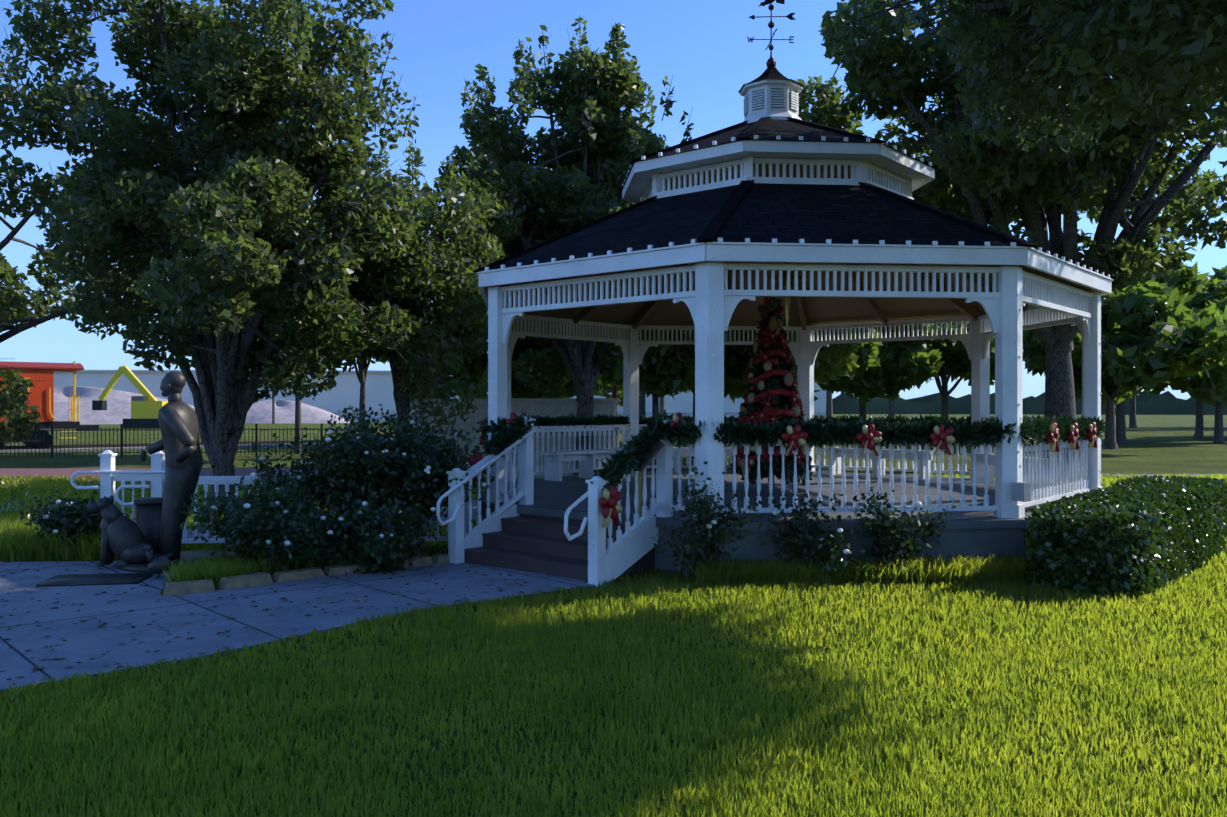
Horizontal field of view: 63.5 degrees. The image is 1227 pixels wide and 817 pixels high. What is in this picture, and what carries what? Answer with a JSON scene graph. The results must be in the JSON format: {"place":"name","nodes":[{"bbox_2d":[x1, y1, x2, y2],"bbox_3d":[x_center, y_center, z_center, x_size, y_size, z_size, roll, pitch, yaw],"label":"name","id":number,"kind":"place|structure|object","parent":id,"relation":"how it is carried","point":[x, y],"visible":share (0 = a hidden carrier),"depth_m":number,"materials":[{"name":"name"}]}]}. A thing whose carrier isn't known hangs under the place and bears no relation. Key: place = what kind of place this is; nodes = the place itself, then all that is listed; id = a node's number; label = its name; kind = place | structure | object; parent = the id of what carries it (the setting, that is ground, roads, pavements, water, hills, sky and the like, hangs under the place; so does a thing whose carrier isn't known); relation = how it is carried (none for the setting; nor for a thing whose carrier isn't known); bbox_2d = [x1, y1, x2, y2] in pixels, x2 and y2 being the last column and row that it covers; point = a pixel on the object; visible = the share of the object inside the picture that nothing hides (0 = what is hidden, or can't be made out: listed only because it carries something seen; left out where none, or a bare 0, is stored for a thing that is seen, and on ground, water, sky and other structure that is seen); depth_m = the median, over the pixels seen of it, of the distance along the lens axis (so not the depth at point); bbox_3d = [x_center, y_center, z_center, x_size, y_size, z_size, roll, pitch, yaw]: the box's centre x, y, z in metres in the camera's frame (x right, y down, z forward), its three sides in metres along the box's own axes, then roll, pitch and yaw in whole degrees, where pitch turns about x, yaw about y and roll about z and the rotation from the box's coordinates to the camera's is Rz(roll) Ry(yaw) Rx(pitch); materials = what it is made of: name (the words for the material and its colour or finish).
{"place":"outdoors","nodes":[
{"label":"outdoors","id":0,"kind":"place"},
{"bbox_2d":[0,468,313,488],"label":"path","id":1,"kind":"structure","parent":0,"point":[33,472],"depth_m":28.26,"materials":[{"name":"grey concrete"}]},
{"bbox_2d":[0,414,1226,816],"bbox_3d":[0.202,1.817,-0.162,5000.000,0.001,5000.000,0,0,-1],"label":"ground","id":2,"kind":"structure","parent":0,"point":[1162,444],"depth_m":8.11,"materials":[{"name":"green plant"}]},
{"bbox_2d":[0,361,98,449],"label":"caboose","id":3,"kind":"object","parent":2,"relation":"on","point":[40,375],"visible":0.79,"depth_m":42.07,"materials":[{"name":"red"}]},
{"bbox_2d":[2,482,135,547],"bbox_3d":[-6.561,1.345,12.113,1.460,0.953,1.065,0,0,-1],"label":"rose bush","id":4,"kind":"object","parent":2,"relation":"on","point":[79,515],"depth_m":11.90,"materials":[{"name":"green plant"}]},
{"bbox_2d":[0,172,156,443],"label":"oak","id":5,"kind":"object","parent":2,"relation":"on","point":[13,400],"depth_m":22.49,"materials":[{"name":"green plant"}]},
{"bbox_2d":[0,513,187,561],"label":"bed weeds","id":6,"kind":"object","parent":2,"relation":"on","point":[20,540],"visible":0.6,"depth_m":11.69,"materials":[{"name":"green plant"}]},
{"bbox_2d":[0,440,323,452],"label":"road","id":7,"kind":"structure","parent":2,"relation":"on","point":[137,446],"depth_m":43.90,"materials":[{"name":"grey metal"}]},
{"bbox_2d":[0,424,343,457],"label":"iron fence","id":8,"kind":"object","parent":2,"relation":"on","point":[121,452],"visible":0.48,"depth_m":36.68,"materials":[{"name":"black metal"}]},
{"bbox_2d":[54,386,349,423],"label":"gravel pile","id":9,"kind":"object","parent":2,"relation":"on","point":[118,411],"visible":0.6,"depth_m":120.28,"materials":[{"name":"grey gravel"}]},
{"bbox_2d":[0,0,436,506],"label":"oak","id":10,"kind":"object","parent":2,"relation":"on","point":[225,183],"depth_m":16.66,"materials":[{"name":"green plant"}]},
{"bbox_2d":[71,450,469,544],"bbox_3d":[-4.310,1.170,12.597,4.934,1.292,0.214,0,0,-4],"label":"garden fence","id":11,"kind":"object","parent":2,"relation":"on","point":[110,475],"visible":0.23,"depth_m":12.48,"materials":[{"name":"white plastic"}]},
{"bbox_2d":[258,317,319,453],"bbox_3d":[-12.758,-2.343,39.712,6.145,8.721,6.606,0,0,-1],"label":"young oak","id":12,"kind":"object","parent":2,"relation":"on","point":[297,413],"depth_m":39.50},
{"bbox_2d":[323,299,396,434],"bbox_3d":[-8.920,-2.258,35.807,4.791,8.560,6.055,0,0,-1],"label":"young oak","id":13,"kind":"object","parent":2,"relation":"on","point":[361,373],"depth_m":35.57,"materials":[{"name":"plant"}]},
{"bbox_2d":[324,139,504,436],"bbox_3d":[-4.189,-1.736,20.135,4.212,7.521,4.721,0,0,-1],"label":"oak","id":14,"kind":"object","parent":2,"relation":"on","point":[452,314],"depth_m":19.51,"materials":[{"name":"green plant"}]},
{"bbox_2d":[54,365,825,478],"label":"background buildings","id":15,"kind":"structure","parent":2,"relation":"on","point":[340,396],"depth_m":136.00,"materials":[{"name":"grey"}]},
{"bbox_2d":[409,334,553,398],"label":"tree","id":16,"kind":"object","parent":2,"relation":"on","point":[469,381],"depth_m":47.50,"materials":[{"name":"green plant"}]},
{"bbox_2d":[443,321,564,398],"bbox_3d":[-3.076,-1.561,30.737,4.601,7.180,5.188,0,0,-1],"label":"tree","id":17,"kind":"object","parent":2,"relation":"on","point":[475,365],"depth_m":29.56,"materials":[{"name":"green plant"}]},
{"bbox_2d":[438,15,693,475],"bbox_3d":[-0.677,-3.729,24.804,7.612,11.529,7.568,0,0,-1],"label":"oak","id":18,"kind":"object","parent":2,"relation":"on","point":[544,188],"depth_m":23.53,"materials":[{"name":"green plant"}]},
{"bbox_2d":[552,349,607,397],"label":"tree","id":19,"kind":"object","parent":2,"relation":"on","point":[569,390],"depth_m":52.78,"materials":[{"name":"green plant"}]},
{"bbox_2d":[558,353,641,447],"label":"young oak","id":20,"kind":"object","parent":2,"relation":"on","point":[607,388],"depth_m":38.14,"materials":[{"name":"green plant"}]},
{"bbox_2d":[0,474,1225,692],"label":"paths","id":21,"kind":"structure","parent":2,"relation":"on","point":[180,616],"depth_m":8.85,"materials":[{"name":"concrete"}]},
{"bbox_2d":[36,371,240,586],"bbox_3d":[-5.098,0.677,11.020,1.569,2.222,2.148,0,0,-1],"label":"man-and-dog statue","id":22,"kind":"object","parent":21,"relation":"on","point":[147,544],"visible":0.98,"depth_m":11.15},
{"bbox_2d":[161,546,449,595],"bbox_3d":[-3.136,1.747,11.169,3.020,0.130,3.409,0,0,-1],"label":"stone edging","id":23,"kind":"object","parent":21,"relation":"on","point":[225,583],"visible":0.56,"depth_m":10.23,"materials":[{"name":"stone"}]},
{"bbox_2d":[162,551,318,587],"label":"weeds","id":24,"kind":"object","parent":23,"relation":"on","point":[215,569],"visible":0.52,"depth_m":10.13,"materials":[{"name":"green plant"}]},
{"bbox_2d":[173,451,353,570],"bbox_3d":[-3.716,1.141,10.775,1.931,1.362,1.838,0,0,-1],"label":"rose bush","id":25,"kind":"object","parent":23,"relation":"on","point":[263,528],"depth_m":10.48,"materials":[{"name":"green plant"}]},
{"bbox_2d":[211,433,331,547],"bbox_3d":[-4.125,1.061,12.090,1.826,1.521,1.409,0,0,-1],"label":"bush","id":26,"kind":"object","parent":23,"relation":"on","point":[263,467],"depth_m":12.13,"materials":[{"name":"green plant"}]},
{"bbox_2d":[299,488,443,575],"bbox_3d":[-2.670,1.334,11.007,1.602,0.975,1.546,0,0,-1],"label":"rose bush","id":27,"kind":"object","parent":23,"relation":"on","point":[391,520],"depth_m":10.75,"materials":[{"name":"green plant"}]},
{"bbox_2d":[277,396,502,554],"bbox_3d":[-2.784,0.832,12.265,2.825,1.977,2.658,0,0,-1],"label":"bush","id":28,"kind":"object","parent":23,"relation":"on","point":[388,464],"depth_m":11.66,"materials":[{"name":"green plant"}]},
{"bbox_2d":[0,561,611,683],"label":"fallen leaves","id":29,"kind":"object","parent":21,"relation":"on","point":[100,625],"visible":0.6,"depth_m":8.93,"materials":[{"name":"brown plant"}]},
{"bbox_2d":[596,330,724,470],"bbox_3d":[1.125,-1.371,28.636,5.071,6.781,5.305,0,0,-1],"label":"young oak","id":30,"kind":"object","parent":2,"relation":"on","point":[670,368],"depth_m":27.66,"materials":[{"name":"green plant"}]},
{"bbox_2d":[659,396,664,414],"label":"trunk","id":31,"kind":"object","parent":2,"relation":"on","point":[661,405],"depth_m":94.64,"materials":[{"name":"plant"}]},
{"bbox_2d":[687,365,727,462],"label":"young oak","id":32,"kind":"object","parent":2,"relation":"on","point":[693,391],"depth_m":32.83,"materials":[{"name":"green plant"}]},
{"bbox_2d":[690,381,747,402],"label":"tree","id":33,"kind":"object","parent":2,"relation":"on","point":[734,390],"depth_m":52.35,"materials":[{"name":"green plant"}]},
{"bbox_2d":[436,66,1115,586],"bbox_3d":[2.354,-1.618,14.566,8.840,6.970,9.270,0,0,-1],"label":"gazebo","id":34,"kind":"object","parent":2,"relation":"on","point":[706,288],"visible":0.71,"depth_m":11.94,"materials":[{"name":"white paint"}]},
{"bbox_2d":[478,119,1021,271],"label":"gazebo roof","id":35,"kind":"structure","parent":34,"relation":"attached to","point":[807,213],"depth_m":11.86,"materials":[{"name":"black"}]},
{"bbox_2d":[730,297,812,488],"bbox_3d":[2.353,-0.242,14.808,1.220,2.878,1.255,0,0,-1],"label":"christmas tree","id":36,"kind":"object","parent":34,"relation":"on","point":[774,306],"depth_m":14.55,"materials":[{"name":"green plant"}]},
{"bbox_2d":[747,0,795,66],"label":"weathervane","id":37,"kind":"object","parent":34,"relation":"on","point":[771,61],"visible":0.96,"depth_m":14.77,"materials":[{"name":"grey metal"}]},
{"bbox_2d":[468,412,1096,527],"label":"christmas bows","id":38,"kind":"object","parent":34,"relation":"on","point":[869,436],"visible":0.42,"depth_m":10.59,"materials":[{"name":"red fabric"}]},
{"bbox_2d":[767,262,809,332],"bbox_3d":[1.929,-1.273,10.995,0.539,0.920,0.070,0,0,-1],"label":"hanging star","id":39,"kind":"object","parent":34,"relation":"hanging from","point":[784,285],"visible":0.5,"depth_m":10.98,"materials":[{"name":"gold metal"}]},
{"bbox_2d":[477,409,1107,490],"bbox_3d":[2.361,0.490,14.613,8.664,0.897,9.065,0,0,-1],"label":"garland","id":40,"kind":"object","parent":34,"relation":"on","point":[1035,430],"depth_m":10.75},
{"bbox_2d":[724,328,858,398],"bbox_3d":[4.624,-1.577,29.912,5.327,7.206,5.117,0,0,-1],"label":"tree","id":41,"kind":"object","parent":2,"relation":"on","point":[834,356],"depth_m":29.26,"materials":[{"name":"green plant"}]},
{"bbox_2d":[540,443,1051,518],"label":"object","id":42,"kind":"object","parent":2,"relation":"on","point":[1021,491],"visible":0.46,"depth_m":16.76,"materials":[{"name":"white paint"}]},
{"bbox_2d":[733,328,883,400],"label":"tree","id":43,"kind":"object","parent":2,"relation":"on","point":[868,352],"depth_m":48.64,"materials":[{"name":"green plant"}]},
{"bbox_2d":[814,382,832,416],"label":"trunk","id":44,"kind":"object","parent":2,"relation":"on","point":[829,407],"depth_m":83.57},
{"bbox_2d":[816,327,870,381],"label":"tree","id":45,"kind":"object","parent":2,"relation":"on","point":[851,365],"visible":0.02,"depth_m":36.32,"materials":[{"name":"green plant"}]},
{"bbox_2d":[688,551,1039,587],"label":"platform weeds","id":46,"kind":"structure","parent":2,"relation":"on","point":[939,570],"depth_m":10.15,"materials":[{"name":"green plant"}]},
{"bbox_2d":[651,461,762,581],"bbox_3d":[0.964,1.179,10.261,1.161,1.281,0.949,0,0,-1],"label":"rose","id":47,"kind":"object","parent":46,"relation":"on","point":[710,538],"depth_m":10.16,"materials":[{"name":"green plant"}]},
{"bbox_2d":[756,484,865,581],"bbox_3d":[1.988,1.307,10.332,1.091,1.027,1.149,0,0,-1],"label":"rose","id":48,"kind":"object","parent":46,"relation":"on","point":[800,539],"depth_m":10.23,"materials":[{"name":"green plant"}]},
{"bbox_2d":[816,323,953,416],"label":"tree","id":49,"kind":"object","parent":2,"relation":"on","point":[893,375],"depth_m":52.02,"materials":[{"name":"green plant"}]},
{"bbox_2d":[888,398,894,417],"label":"trunk","id":50,"kind":"object","parent":2,"relation":"on","point":[890,406],"depth_m":91.38,"materials":[{"name":"brown plant"}]},
{"bbox_2d":[830,481,956,574],"bbox_3d":[2.955,1.288,10.476,1.338,1.064,0.980,0,0,-1],"label":"rose","id":51,"kind":"object","parent":2,"relation":"on","point":[894,534],"depth_m":10.31,"materials":[{"name":"green plant"}]},
{"bbox_2d":[916,321,994,417],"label":"tree","id":52,"kind":"object","parent":2,"relation":"on","point":[959,365],"depth_m":55.04,"materials":[{"name":"green plant"}]},
{"bbox_2d":[795,0,1226,463],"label":"tree","id":53,"kind":"object","parent":2,"relation":"on","point":[1039,168],"depth_m":27.09,"materials":[{"name":"green plant"}]},
{"bbox_2d":[832,391,1226,414],"bbox_3d":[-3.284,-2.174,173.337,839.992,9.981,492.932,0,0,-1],"label":"distant treeline","id":54,"kind":"object","parent":2,"relation":"on","point":[1167,403],"visible":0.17,"depth_m":311.56,"materials":[{"name":"green plant"}]},
{"bbox_2d":[1023,483,1225,598],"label":"hedge","id":55,"kind":"object","parent":2,"relation":"on","point":[1186,522],"depth_m":9.90,"materials":[{"name":"green plant"}]},
{"bbox_2d":[1023,279,1226,448],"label":"tree","id":56,"kind":"object","parent":2,"relation":"on","point":[1152,324],"depth_m":43.06,"materials":[{"name":"green plant"}]},
{"bbox_2d":[1128,396,1136,427],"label":"trunk","id":57,"kind":"object","parent":2,"relation":"on","point":[1132,412],"depth_m":92.30,"materials":[{"name":"brown plant"}]},
{"bbox_2d":[1116,261,1208,443],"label":"tree","id":58,"kind":"object","parent":2,"relation":"on","point":[1189,280],"depth_m":49.27,"materials":[{"name":"green plant"}]},
{"bbox_2d":[1112,475,1226,539],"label":"hedge end","id":59,"kind":"object","parent":2,"relation":"on","point":[1220,485],"visible":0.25,"depth_m":13.68,"materials":[{"name":"green plant"}]},
{"bbox_2d":[1140,274,1226,438],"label":"tree","id":60,"kind":"object","parent":2,"relation":"on","point":[1216,288],"depth_m":58.14,"materials":[{"name":"green plant"}]},
{"bbox_2d":[1157,296,1226,442],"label":"tree","id":61,"kind":"object","parent":2,"relation":"on","point":[1211,389],"depth_m":50.42,"materials":[{"name":"green plant"}]},
{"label":"tall tree wood","id":62,"kind":"object","parent":2,"relation":"on","visible":0},
{"bbox_2d":[1208,265,1226,281],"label":"tree","id":63,"kind":"object","parent":62,"relation":"attached to","point":[1220,274],"visible":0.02,"depth_m":89.99,"materials":[{"name":"green plant"}]},
{"bbox_2d":[0,0,1226,399],"label":"sky","id":64,"kind":"structure","parent":0,"point":[705,47],"materials":[{"name":"blue"}]},
{"bbox_2d":[639,388,645,432],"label":"tree","id":65,"kind":"object","parent":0,"point":[642,410],"depth_m":51.26,"materials":[{"name":"brown plant"}]},
{"bbox_2d":[843,0,1226,167],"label":"tree","id":66,"kind":"object","parent":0,"point":[1078,43],"depth_m":9.81,"materials":[{"name":"green plant"}]}
]}

